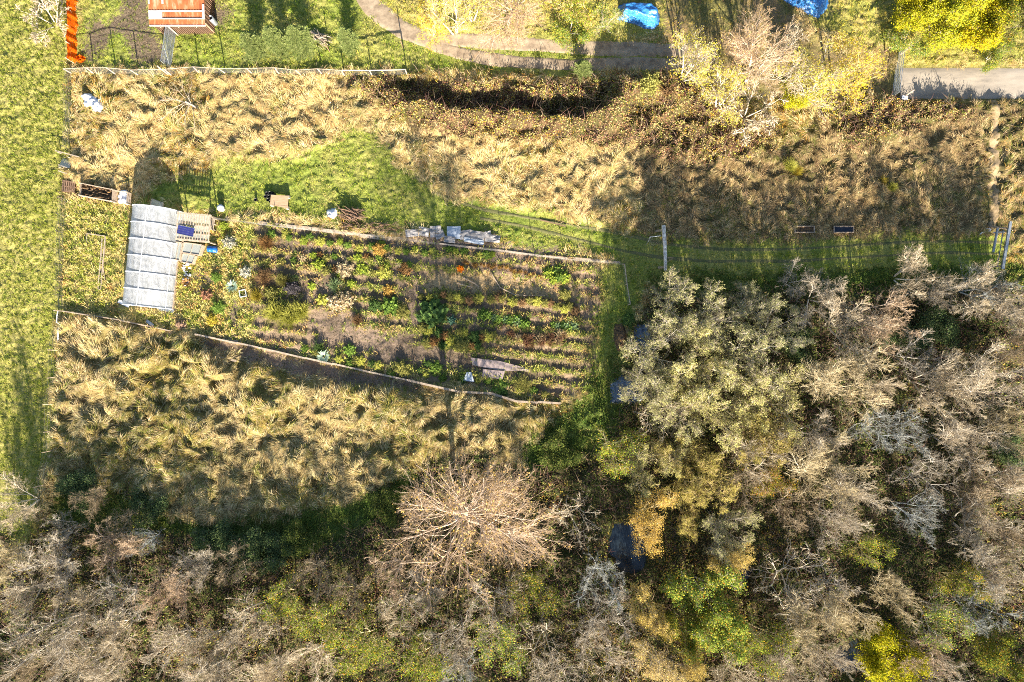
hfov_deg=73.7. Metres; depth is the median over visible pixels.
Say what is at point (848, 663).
bare tree
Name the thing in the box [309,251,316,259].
bed plant
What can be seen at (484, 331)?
bean crop
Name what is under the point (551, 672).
bare tree
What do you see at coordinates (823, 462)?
bare tree
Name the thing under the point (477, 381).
edge plant
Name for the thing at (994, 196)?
footpath
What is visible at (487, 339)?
bean crop
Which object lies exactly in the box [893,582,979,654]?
leafy tree
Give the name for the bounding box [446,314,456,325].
garden plant
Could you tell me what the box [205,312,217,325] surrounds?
garden plant
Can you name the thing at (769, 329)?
leafy tree
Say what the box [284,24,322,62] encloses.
bush
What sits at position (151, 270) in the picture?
polytunnel
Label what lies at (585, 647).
bare tree
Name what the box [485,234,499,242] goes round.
paper sheet
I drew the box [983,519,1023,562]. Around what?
bare tree
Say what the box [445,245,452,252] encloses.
herb clump
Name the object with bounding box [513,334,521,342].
cane crop
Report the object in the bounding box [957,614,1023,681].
leafy tree
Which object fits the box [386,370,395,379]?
edge plant
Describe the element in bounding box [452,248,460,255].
herb clump
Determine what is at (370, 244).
herb clump
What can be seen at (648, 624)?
leafy tree
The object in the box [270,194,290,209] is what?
plywood sheet
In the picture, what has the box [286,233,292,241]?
herb clump
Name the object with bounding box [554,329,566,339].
cane crop
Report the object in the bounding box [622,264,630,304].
wire fence
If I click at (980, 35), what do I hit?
shrub
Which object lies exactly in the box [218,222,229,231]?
garden plant
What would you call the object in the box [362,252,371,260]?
bed plant
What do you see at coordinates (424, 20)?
leafy tree
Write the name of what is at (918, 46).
shrub
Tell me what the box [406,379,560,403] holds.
log edging
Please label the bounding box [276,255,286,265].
bed plant
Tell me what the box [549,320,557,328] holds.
leafy crop
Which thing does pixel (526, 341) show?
cane crop
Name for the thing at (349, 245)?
herb clump
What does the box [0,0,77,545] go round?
pasture grass
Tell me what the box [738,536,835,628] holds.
bare tree
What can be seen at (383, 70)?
wire fence
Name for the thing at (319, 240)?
herb clump
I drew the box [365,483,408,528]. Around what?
shrub
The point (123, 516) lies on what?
bare tree
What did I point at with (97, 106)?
plastic sheet
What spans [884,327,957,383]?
bare tree
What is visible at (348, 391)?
dry grass
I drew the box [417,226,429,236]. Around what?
paper sheet
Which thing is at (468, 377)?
metal sheet
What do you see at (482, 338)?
bean crop
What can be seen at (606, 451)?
leafy tree
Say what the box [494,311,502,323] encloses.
leafy crop
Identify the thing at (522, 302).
fern crop
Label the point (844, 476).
bare tree
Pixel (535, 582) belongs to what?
leafy tree
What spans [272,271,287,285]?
garden plant
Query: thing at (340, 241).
herb clump
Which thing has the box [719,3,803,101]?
bare tree
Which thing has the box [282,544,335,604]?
bare tree
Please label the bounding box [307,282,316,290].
garden plant
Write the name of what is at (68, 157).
broken hurdle
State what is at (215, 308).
garden plant
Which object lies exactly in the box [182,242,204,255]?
cold frame
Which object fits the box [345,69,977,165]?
bramble leaves
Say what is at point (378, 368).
edge plant
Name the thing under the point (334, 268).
bed plant
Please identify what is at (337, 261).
straw litter
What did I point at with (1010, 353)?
bare tree
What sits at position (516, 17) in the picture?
leafy tree
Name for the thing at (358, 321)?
garden plant
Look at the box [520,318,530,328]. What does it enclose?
leafy crop
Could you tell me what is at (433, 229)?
paper sheet
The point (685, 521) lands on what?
leafy tree
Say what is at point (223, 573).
bare tree
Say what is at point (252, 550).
shrub
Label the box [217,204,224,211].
garden bin
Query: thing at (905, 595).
bare tree
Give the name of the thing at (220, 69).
wire fence
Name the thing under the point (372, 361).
edge plant
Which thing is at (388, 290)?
garden plant
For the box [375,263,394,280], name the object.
garden plant
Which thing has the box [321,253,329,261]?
bed plant
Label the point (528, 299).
fern crop
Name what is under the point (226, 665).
bare tree
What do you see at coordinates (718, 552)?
leafy tree
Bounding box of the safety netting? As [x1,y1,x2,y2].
[65,0,85,62]
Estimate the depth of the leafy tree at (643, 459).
64.25 m
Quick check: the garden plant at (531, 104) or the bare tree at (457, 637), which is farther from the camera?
the garden plant at (531, 104)
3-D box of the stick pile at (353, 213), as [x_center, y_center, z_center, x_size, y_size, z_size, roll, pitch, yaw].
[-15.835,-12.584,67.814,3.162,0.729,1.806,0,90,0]
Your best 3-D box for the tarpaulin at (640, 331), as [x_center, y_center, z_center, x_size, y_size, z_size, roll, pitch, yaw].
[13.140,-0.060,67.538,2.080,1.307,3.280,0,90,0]
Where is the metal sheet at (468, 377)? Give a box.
[463,372,473,381]
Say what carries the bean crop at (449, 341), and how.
on the ground at (780, 20)
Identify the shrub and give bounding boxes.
[15,0,70,47]
[48,469,99,516]
[125,486,172,529]
[189,516,234,562]
[215,523,264,575]
[256,529,300,576]
[276,516,324,560]
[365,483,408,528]
[536,424,585,471]
[550,0,592,55]
[590,1,629,37]
[723,73,788,146]
[775,325,820,365]
[780,67,823,111]
[873,314,915,349]
[881,23,930,63]
[890,0,951,36]
[908,301,962,350]
[917,0,986,54]
[925,0,992,32]
[955,0,1010,57]
[978,0,1023,28]
[978,31,1017,73]
[986,429,1023,468]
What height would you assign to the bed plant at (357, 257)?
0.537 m
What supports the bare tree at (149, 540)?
on the ground at (780, 20)
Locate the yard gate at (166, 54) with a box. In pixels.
[160,26,175,67]
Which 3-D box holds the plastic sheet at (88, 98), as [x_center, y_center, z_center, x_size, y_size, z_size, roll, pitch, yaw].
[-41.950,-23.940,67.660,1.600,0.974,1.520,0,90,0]
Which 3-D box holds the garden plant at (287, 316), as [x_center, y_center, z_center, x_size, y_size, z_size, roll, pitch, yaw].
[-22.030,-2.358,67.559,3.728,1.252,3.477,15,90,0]
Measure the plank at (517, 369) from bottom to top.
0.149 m
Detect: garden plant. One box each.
[181,278,190,287]
[201,288,213,300]
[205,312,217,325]
[209,270,221,283]
[210,299,227,314]
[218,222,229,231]
[221,235,236,248]
[226,279,237,291]
[239,265,252,278]
[248,287,261,303]
[252,267,271,287]
[256,231,274,251]
[260,297,285,325]
[262,284,278,302]
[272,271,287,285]
[274,302,303,329]
[282,281,303,296]
[290,299,312,321]
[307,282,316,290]
[310,256,327,271]
[310,340,323,354]
[314,293,327,305]
[317,350,328,362]
[324,277,342,290]
[326,292,341,311]
[334,259,354,278]
[337,291,357,308]
[342,342,355,357]
[347,279,356,288]
[350,314,362,326]
[355,261,369,274]
[356,353,366,366]
[368,297,382,313]
[372,241,387,257]
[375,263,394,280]
[380,296,400,316]
[381,284,394,297]
[393,359,410,376]
[395,304,410,318]
[398,264,412,275]
[416,295,448,328]
[423,360,432,367]
[429,360,443,376]
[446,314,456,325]
[457,265,463,272]
[490,378,510,395]
[513,374,531,397]
[526,99,541,108]
[558,287,571,301]
[620,311,637,328]
[636,69,663,96]
[658,81,678,99]
[783,156,797,173]
[791,165,805,176]
[878,174,890,184]
[888,181,898,191]
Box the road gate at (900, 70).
[892,50,904,96]
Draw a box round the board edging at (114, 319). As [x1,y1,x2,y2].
[62,311,170,330]
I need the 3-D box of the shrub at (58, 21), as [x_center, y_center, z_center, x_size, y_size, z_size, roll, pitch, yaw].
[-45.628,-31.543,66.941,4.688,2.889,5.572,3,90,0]
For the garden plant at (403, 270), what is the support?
on the ground at (780, 20)
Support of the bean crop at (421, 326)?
on the ground at (780, 20)
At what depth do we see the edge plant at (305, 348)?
67.90 m
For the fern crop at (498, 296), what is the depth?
67.85 m
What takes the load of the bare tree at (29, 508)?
on the ground at (780, 20)
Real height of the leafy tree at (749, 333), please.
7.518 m
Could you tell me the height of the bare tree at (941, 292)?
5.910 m
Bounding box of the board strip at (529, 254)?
[440,243,619,262]
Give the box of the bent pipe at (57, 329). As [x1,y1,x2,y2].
[56,311,58,342]
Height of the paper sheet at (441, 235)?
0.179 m
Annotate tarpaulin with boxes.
[610,375,650,403]
[617,2,659,28]
[634,324,654,354]
[784,0,827,18]
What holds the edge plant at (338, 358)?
on the ground at (780, 20)
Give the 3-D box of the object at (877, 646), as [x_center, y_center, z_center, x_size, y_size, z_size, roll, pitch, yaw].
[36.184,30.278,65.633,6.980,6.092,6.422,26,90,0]
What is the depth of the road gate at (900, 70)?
67.52 m
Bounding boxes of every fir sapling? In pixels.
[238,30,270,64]
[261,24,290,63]
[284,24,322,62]
[336,26,362,57]
[571,59,593,81]
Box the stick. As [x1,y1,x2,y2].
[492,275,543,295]
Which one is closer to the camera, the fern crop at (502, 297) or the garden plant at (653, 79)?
the garden plant at (653, 79)
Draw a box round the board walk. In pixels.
[225,217,389,240]
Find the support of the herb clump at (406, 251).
on the ground at (780, 20)
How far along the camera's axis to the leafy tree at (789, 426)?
63.19 m
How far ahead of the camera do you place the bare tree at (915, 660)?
63.71 m
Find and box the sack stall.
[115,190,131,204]
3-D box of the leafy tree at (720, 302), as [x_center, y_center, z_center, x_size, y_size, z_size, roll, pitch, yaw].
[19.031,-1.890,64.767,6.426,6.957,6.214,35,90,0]
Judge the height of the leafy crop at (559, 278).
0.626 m
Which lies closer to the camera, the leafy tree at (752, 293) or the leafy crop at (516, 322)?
the leafy tree at (752, 293)
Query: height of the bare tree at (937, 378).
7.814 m
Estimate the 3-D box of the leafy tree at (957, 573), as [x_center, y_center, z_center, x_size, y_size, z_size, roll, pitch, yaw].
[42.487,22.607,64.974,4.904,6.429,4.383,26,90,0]
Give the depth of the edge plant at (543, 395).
67.72 m
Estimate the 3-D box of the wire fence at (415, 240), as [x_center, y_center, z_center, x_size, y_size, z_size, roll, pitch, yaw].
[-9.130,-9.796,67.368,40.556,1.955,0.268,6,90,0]
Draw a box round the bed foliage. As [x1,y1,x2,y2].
[58,200,602,401]
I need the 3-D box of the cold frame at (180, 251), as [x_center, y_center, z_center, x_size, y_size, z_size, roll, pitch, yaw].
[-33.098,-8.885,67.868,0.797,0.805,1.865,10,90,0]
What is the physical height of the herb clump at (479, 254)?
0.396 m
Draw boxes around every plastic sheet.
[81,93,95,105]
[92,99,103,112]
[327,208,337,218]
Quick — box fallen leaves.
[389,0,1023,103]
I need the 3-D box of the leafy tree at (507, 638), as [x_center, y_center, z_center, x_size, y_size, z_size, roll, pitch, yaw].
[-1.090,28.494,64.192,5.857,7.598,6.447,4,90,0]
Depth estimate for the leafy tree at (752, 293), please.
64.26 m
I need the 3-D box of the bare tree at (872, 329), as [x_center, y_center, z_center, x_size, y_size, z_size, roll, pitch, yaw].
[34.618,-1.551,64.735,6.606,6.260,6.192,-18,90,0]
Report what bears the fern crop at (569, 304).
on the ground at (780, 20)
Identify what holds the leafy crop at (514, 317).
on the ground at (780, 20)
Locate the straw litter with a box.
[82,0,628,391]
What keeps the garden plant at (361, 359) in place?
on the ground at (780, 20)
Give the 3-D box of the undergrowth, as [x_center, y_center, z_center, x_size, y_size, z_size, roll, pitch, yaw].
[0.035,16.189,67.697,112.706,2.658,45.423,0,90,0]
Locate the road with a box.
[900,68,1023,98]
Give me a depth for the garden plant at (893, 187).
67.28 m
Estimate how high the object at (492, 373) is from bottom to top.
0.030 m
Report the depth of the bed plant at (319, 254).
68.02 m
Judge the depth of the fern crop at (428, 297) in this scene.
67.80 m
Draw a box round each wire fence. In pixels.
[33,310,61,520]
[53,196,65,309]
[61,69,71,149]
[63,66,344,75]
[212,217,624,263]
[342,69,406,75]
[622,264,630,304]
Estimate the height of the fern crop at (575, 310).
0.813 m
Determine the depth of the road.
68.21 m
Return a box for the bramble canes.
[0,63,1023,681]
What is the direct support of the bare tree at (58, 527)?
on the ground at (780, 20)
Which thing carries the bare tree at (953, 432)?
on the ground at (780, 20)
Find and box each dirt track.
[357,0,441,48]
[425,33,715,59]
[429,41,709,70]
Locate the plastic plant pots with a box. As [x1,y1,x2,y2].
[182,263,190,285]
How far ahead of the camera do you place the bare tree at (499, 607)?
64.35 m
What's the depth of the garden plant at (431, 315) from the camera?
67.57 m
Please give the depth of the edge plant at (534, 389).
67.92 m
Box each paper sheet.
[405,229,419,236]
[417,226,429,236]
[430,226,440,237]
[435,229,444,239]
[444,236,455,242]
[447,226,460,238]
[459,229,471,239]
[464,237,483,244]
[470,230,484,240]
[482,231,490,237]
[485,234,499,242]
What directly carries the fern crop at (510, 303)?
on the ground at (780, 20)
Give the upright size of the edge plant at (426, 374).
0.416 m
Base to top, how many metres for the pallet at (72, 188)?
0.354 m
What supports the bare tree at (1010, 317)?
on the ground at (780, 20)
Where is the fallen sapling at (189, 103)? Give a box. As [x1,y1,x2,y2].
[157,81,198,129]
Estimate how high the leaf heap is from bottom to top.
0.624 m
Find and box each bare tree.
[0,471,40,534]
[0,537,36,584]
[0,575,47,630]
[0,599,98,681]
[0,653,63,681]
[7,530,80,603]
[31,508,88,545]
[48,583,103,650]
[49,645,121,681]
[62,600,141,681]
[68,484,109,521]
[82,519,148,578]
[87,560,149,638]
[101,507,144,541]
[123,525,162,557]
[126,562,201,631]
[137,621,202,681]
[168,546,214,592]
[170,616,253,681]
[179,642,241,681]
[199,538,262,587]
[212,587,295,654]
[229,645,299,681]
[269,623,343,681]
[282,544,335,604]
[317,570,372,619]
[363,545,418,602]
[370,582,428,651]
[378,442,573,616]
[404,569,447,616]
[418,609,480,676]
[438,642,479,681]
[463,570,528,644]
[513,611,572,681]
[529,647,580,681]
[544,487,603,548]
[565,618,620,681]
[569,581,646,643]
[570,546,628,614]
[590,634,643,681]
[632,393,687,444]
[702,649,768,681]
[711,458,769,515]
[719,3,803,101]
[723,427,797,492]
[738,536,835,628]
[741,14,810,97]
[749,640,816,681]
[765,480,826,536]
[774,257,823,306]
[774,407,851,458]
[776,585,853,670]
[783,429,881,513]
[785,560,869,630]
[794,274,848,327]
[799,329,896,425]
[800,631,869,681]
[803,493,869,554]
[818,582,882,650]
[820,290,897,364]
[820,461,897,532]
[841,348,907,412]
[844,398,907,452]
[852,288,921,357]
[867,566,921,634]
[873,397,934,459]
[878,631,955,680]
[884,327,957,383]
[884,438,965,503]
[890,242,953,301]
[890,486,948,548]
[911,348,989,423]
[914,645,975,681]
[925,272,982,313]
[926,411,1014,481]
[940,571,1023,637]
[944,336,1023,421]
[945,445,1023,528]
[946,485,1023,569]
[953,257,1023,322]
[953,258,1022,314]
[964,539,1023,606]
[976,401,1023,459]
[978,458,1023,512]
[980,319,1023,372]
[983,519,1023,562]
[990,283,1023,335]
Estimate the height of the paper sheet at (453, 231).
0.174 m
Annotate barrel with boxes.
[207,246,217,252]
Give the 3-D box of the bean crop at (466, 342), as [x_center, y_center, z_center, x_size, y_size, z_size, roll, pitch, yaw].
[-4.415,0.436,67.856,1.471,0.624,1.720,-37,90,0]
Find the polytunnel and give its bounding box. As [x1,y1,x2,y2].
[122,204,182,309]
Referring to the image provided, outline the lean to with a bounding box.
[175,211,218,244]
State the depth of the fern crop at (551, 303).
67.85 m
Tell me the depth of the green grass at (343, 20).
68.13 m
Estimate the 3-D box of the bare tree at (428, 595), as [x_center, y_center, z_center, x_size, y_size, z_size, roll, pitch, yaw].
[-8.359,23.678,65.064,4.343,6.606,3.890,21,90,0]
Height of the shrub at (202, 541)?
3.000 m
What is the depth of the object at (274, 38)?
65.35 m
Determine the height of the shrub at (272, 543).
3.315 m
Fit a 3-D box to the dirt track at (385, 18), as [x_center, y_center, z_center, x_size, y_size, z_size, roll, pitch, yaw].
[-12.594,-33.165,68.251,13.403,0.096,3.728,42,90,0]
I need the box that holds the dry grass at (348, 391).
[26,1,1023,529]
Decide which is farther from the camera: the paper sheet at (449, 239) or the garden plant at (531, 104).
the garden plant at (531, 104)
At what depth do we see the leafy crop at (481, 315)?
67.75 m
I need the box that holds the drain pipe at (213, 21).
[208,15,217,25]
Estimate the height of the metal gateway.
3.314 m
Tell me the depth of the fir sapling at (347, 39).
65.70 m
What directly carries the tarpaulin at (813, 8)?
on the ground at (780, 20)
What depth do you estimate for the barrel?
67.70 m
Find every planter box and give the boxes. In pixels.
[794,226,814,232]
[832,226,853,232]
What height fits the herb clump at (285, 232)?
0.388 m
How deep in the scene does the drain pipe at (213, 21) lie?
67.43 m
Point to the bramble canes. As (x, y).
(906, 607)
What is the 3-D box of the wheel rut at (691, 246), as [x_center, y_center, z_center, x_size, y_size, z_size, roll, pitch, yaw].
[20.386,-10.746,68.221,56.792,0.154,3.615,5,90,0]
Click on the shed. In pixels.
(183, 17)
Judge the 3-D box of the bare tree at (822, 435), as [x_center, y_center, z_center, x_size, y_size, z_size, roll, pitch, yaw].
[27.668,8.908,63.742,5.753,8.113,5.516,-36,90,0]
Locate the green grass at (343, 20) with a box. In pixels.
[67,0,1023,375]
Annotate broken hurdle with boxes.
[55,150,78,173]
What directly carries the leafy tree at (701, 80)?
on the ground at (780, 20)
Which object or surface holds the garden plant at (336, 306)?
on the ground at (780, 20)
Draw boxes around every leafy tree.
[257,570,307,625]
[284,594,349,657]
[333,603,400,681]
[391,627,460,681]
[412,0,451,53]
[422,0,481,39]
[453,0,502,33]
[468,0,550,62]
[471,614,532,679]
[505,559,561,617]
[541,0,598,30]
[594,426,648,481]
[618,353,673,410]
[619,315,697,402]
[623,435,689,500]
[624,582,683,643]
[625,487,679,560]
[629,634,690,681]
[643,264,712,344]
[645,382,715,445]
[652,431,723,499]
[654,599,713,666]
[655,480,708,541]
[657,560,748,632]
[660,323,740,398]
[665,22,725,98]
[677,383,769,454]
[678,641,709,681]
[681,443,743,515]
[681,603,756,669]
[685,277,754,351]
[699,502,764,567]
[702,58,748,126]
[703,326,787,400]
[705,542,756,576]
[726,280,774,323]
[728,360,810,448]
[730,407,795,468]
[740,610,802,680]
[747,292,814,353]
[750,457,797,499]
[772,35,860,121]
[819,22,891,114]
[842,523,899,569]
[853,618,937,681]
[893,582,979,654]
[932,558,995,607]
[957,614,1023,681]
[984,0,1023,51]
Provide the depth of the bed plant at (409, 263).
67.89 m
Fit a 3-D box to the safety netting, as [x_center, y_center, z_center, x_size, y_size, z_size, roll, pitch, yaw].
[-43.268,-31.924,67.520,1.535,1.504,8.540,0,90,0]
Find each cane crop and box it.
[505,331,515,340]
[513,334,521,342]
[521,339,532,348]
[524,335,534,342]
[551,338,561,345]
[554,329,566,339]
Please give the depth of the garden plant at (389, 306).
67.71 m
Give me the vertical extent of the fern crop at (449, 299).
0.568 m
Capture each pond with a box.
[608,523,650,573]
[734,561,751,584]
[832,638,866,671]
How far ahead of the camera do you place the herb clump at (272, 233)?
67.86 m
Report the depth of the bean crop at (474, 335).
67.81 m
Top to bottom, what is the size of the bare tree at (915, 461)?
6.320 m
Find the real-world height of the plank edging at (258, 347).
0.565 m
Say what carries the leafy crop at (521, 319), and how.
on the ground at (780, 20)
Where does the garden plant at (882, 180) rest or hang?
on the ground at (780, 20)
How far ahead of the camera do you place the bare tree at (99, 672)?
63.58 m
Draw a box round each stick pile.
[310,28,332,47]
[337,205,367,222]
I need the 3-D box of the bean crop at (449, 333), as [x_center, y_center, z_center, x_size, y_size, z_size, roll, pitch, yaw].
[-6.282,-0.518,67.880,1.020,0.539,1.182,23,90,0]
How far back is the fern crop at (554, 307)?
67.83 m
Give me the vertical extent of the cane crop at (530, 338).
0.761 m
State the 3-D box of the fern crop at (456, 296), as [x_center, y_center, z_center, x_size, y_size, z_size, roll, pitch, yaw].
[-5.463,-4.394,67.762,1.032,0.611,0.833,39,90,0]
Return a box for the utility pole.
[646,225,673,270]
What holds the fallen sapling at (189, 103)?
on the ground at (780, 20)
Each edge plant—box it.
[300,345,308,352]
[312,350,319,357]
[334,355,342,364]
[344,358,354,369]
[353,355,360,367]
[367,358,375,369]
[374,360,382,369]
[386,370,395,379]
[422,371,429,378]
[438,375,448,381]
[451,373,459,380]
[457,375,466,384]
[474,377,480,383]
[501,389,507,395]
[513,388,523,397]
[529,386,537,394]
[541,390,547,398]
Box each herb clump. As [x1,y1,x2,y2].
[267,229,276,239]
[281,228,291,237]
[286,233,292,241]
[297,235,308,245]
[306,232,313,240]
[314,235,324,247]
[326,238,333,246]
[336,237,343,244]
[344,241,351,248]
[353,244,362,253]
[366,242,374,250]
[394,247,401,254]
[403,248,409,255]
[422,248,428,256]
[428,247,437,253]
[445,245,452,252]
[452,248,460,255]
[460,247,468,254]
[476,251,481,257]
[482,249,490,259]
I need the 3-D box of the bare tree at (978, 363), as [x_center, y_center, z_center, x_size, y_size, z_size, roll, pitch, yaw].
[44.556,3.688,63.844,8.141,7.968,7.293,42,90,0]
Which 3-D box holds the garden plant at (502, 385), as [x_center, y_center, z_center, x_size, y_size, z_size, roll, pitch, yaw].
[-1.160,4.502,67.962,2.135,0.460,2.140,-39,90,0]
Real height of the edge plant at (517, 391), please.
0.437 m
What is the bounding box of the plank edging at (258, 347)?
[195,333,405,380]
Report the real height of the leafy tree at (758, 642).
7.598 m
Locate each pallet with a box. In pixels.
[62,180,76,192]
[208,217,216,230]
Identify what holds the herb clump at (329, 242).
on the ground at (780, 20)
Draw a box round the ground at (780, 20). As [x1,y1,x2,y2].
[0,0,1023,681]
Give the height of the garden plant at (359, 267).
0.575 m
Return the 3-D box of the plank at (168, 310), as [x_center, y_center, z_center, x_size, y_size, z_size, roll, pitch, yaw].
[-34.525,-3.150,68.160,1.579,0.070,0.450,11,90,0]
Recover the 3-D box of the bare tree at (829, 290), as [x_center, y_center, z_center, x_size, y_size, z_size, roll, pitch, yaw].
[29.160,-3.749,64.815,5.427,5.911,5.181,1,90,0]
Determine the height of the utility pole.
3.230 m
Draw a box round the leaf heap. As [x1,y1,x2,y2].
[613,324,626,351]
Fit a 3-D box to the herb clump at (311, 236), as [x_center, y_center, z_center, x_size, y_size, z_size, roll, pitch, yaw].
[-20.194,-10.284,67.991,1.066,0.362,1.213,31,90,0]
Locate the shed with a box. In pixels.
[148,0,214,34]
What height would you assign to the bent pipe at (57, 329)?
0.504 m
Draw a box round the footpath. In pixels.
[986,100,1000,228]
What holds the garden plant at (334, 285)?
on the ground at (780, 20)
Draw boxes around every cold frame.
[174,242,182,260]
[180,253,197,264]
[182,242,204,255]
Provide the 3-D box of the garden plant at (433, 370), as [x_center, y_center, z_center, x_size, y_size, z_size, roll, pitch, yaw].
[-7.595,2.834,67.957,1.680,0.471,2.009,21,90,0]
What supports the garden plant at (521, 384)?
on the ground at (780, 20)
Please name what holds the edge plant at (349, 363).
on the ground at (780, 20)
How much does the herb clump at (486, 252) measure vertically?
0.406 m
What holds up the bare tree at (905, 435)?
on the ground at (780, 20)
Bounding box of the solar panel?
[177,225,194,236]
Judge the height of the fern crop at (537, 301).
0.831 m
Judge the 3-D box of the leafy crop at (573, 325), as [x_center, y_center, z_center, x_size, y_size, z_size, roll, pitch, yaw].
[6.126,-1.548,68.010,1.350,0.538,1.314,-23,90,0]
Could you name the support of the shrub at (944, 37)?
on the ground at (780, 20)
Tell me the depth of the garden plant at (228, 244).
67.78 m
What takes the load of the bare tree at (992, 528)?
on the ground at (780, 20)
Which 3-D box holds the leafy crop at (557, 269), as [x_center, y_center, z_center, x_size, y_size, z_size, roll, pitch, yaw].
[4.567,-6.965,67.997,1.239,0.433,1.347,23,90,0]
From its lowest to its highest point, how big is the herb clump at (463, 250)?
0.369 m
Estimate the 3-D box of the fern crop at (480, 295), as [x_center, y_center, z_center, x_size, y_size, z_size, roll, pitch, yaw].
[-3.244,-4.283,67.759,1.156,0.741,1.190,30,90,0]
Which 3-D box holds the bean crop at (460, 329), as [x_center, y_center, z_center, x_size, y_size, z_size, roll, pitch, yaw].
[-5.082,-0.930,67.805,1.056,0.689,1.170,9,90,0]
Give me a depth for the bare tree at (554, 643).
64.25 m
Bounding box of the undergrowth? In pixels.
[0,278,1023,681]
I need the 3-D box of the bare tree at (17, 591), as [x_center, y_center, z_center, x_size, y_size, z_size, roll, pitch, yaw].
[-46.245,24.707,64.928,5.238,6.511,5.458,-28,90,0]
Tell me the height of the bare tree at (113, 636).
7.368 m
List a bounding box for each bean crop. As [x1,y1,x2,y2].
[417,323,427,333]
[422,337,430,348]
[423,325,432,336]
[429,336,438,347]
[433,326,444,338]
[439,340,447,348]
[440,330,448,340]
[445,330,453,339]
[445,335,454,346]
[452,339,465,352]
[456,326,463,335]
[458,326,467,338]
[462,338,472,351]
[468,330,479,342]
[469,341,476,350]
[474,341,481,351]
[478,332,486,341]
[479,329,490,342]
[484,331,491,342]
[490,330,496,339]
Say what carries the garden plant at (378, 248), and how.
on the ground at (780, 20)
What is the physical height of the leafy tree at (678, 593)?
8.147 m
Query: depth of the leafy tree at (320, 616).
63.77 m
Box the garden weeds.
[41,193,1023,560]
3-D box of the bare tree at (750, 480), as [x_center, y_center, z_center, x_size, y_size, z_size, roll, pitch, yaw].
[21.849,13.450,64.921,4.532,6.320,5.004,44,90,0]
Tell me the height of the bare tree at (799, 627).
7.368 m
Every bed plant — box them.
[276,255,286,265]
[299,254,306,261]
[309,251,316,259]
[316,251,323,257]
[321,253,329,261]
[321,266,330,276]
[330,252,337,260]
[331,264,337,274]
[353,253,362,261]
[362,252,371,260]
[387,254,394,260]
[404,259,412,268]
[412,262,420,271]
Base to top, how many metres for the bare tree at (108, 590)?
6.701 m
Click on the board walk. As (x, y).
(312, 228)
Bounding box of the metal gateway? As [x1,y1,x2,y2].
[986,221,1011,268]
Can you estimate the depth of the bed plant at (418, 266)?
67.89 m
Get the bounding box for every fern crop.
[417,293,424,300]
[425,293,433,301]
[432,291,440,299]
[440,290,446,297]
[444,292,453,301]
[453,292,460,300]
[458,294,465,303]
[464,295,472,305]
[472,295,481,304]
[475,292,485,302]
[485,294,494,303]
[494,292,501,301]
[496,294,506,302]
[507,296,517,306]
[518,298,525,306]
[525,295,533,304]
[532,294,542,306]
[541,299,549,307]
[547,298,555,307]
[552,302,560,310]
[559,303,569,314]
[565,300,573,312]
[570,306,580,316]
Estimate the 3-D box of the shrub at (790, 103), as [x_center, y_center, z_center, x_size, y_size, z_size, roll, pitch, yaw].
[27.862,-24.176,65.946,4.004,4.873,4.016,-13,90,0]
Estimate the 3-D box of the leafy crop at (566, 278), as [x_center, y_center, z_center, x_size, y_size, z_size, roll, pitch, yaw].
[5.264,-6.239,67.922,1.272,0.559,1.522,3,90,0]
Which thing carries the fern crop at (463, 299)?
on the ground at (780, 20)
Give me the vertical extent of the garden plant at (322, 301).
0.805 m
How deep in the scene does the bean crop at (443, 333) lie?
67.76 m
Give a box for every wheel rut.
[434,192,1000,250]
[480,217,998,262]
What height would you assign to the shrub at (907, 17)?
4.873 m
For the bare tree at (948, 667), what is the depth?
64.28 m
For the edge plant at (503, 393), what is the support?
on the ground at (780, 20)
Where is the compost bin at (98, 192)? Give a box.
[78,182,117,202]
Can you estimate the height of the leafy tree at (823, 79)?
7.895 m
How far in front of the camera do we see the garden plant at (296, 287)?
67.54 m
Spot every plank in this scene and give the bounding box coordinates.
[158,308,173,312]
[512,368,528,371]
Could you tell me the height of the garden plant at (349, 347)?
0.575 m
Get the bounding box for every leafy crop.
[476,307,488,320]
[485,309,492,319]
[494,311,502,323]
[502,315,512,324]
[510,313,519,323]
[512,316,521,326]
[518,318,525,328]
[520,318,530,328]
[542,266,554,277]
[548,274,557,284]
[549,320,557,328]
[552,265,563,274]
[555,272,562,282]
[558,320,566,328]
[561,323,574,331]
[562,271,570,285]
[568,319,578,329]
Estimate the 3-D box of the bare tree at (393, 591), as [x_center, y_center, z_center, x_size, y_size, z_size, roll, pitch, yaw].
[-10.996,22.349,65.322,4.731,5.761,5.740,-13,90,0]
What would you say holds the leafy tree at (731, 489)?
on the ground at (780, 20)
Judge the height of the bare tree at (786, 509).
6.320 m
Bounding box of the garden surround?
[86,233,105,289]
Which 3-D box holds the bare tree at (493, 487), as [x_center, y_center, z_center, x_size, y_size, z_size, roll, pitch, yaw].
[-3.148,16.199,61.225,17.891,14.171,14.441,5,90,0]
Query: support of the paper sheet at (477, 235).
on the ground at (780, 20)
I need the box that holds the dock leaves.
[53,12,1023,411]
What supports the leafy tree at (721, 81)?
on the ground at (780, 20)
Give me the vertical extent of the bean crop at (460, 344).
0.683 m
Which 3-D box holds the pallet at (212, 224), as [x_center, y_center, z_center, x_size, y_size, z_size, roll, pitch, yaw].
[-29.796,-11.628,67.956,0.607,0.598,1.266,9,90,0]
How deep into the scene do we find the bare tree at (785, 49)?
63.44 m

